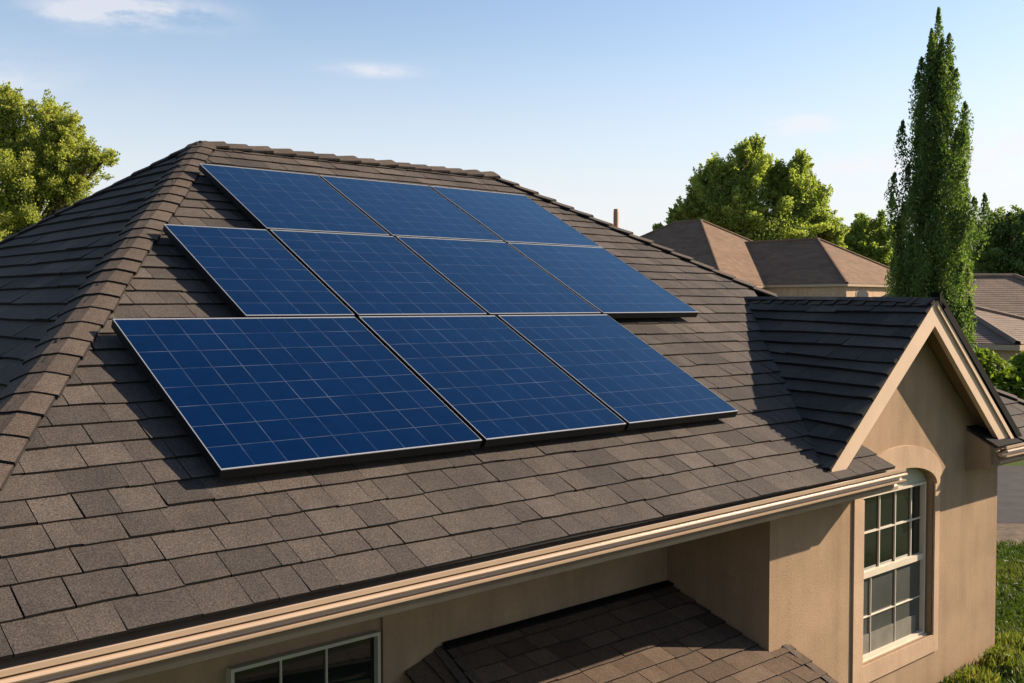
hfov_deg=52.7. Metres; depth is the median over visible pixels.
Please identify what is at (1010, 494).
road
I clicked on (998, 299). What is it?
neighbour house
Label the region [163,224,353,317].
solar panel
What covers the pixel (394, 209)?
solar panel
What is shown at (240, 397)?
solar panel
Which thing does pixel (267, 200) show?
solar panel
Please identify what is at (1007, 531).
path
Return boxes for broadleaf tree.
[0,81,120,240]
[652,132,850,248]
[839,209,910,268]
[970,205,1023,276]
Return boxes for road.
[997,465,1023,522]
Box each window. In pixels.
[226,629,380,682]
[855,288,868,296]
[863,481,926,662]
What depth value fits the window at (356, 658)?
6.71 m
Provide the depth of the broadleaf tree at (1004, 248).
83.94 m
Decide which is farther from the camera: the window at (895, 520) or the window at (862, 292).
the window at (862, 292)
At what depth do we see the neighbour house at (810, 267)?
81.81 m
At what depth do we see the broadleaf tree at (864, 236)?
123.44 m
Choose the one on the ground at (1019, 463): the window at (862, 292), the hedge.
the hedge
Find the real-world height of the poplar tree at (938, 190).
11.832 m
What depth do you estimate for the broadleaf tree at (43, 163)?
33.47 m
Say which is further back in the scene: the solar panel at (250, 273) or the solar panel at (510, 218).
the solar panel at (510, 218)
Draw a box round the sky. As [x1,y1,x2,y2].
[0,0,1023,259]
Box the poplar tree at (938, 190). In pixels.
[882,6,993,357]
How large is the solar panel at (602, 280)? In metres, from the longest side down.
1.529 x 1.428 x 0.123 m
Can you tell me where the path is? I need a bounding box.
[996,523,1023,547]
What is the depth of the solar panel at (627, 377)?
8.59 m
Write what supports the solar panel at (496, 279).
attached to the house at (820, 505)
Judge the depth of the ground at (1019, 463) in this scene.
13.91 m
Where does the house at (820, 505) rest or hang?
on the ground at (1019, 463)
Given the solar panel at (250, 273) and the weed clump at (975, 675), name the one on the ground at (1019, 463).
the weed clump at (975, 675)
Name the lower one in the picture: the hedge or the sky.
the hedge
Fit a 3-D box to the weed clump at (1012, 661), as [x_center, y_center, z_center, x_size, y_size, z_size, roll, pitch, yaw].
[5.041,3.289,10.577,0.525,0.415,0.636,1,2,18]
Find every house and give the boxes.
[0,141,1023,682]
[639,219,895,296]
[881,273,1023,361]
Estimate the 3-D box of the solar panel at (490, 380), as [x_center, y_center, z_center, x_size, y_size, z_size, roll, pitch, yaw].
[-0.176,0.263,7.774,1.364,0.123,1.684,-2,31,-42]
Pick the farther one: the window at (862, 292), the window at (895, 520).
the window at (862, 292)
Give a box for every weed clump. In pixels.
[948,662,1004,682]
[977,644,1023,682]
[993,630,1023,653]
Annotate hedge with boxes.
[973,347,1023,399]
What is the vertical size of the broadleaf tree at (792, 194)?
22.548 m
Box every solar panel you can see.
[111,317,481,478]
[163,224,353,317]
[199,163,388,235]
[269,229,486,319]
[320,175,502,241]
[358,315,625,446]
[396,236,600,316]
[430,186,600,246]
[497,314,737,429]
[507,243,697,317]
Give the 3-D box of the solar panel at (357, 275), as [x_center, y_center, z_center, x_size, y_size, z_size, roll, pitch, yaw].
[-1.160,-0.542,8.804,1.282,0.123,1.529,-2,31,-42]
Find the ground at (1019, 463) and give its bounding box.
[950,460,1023,682]

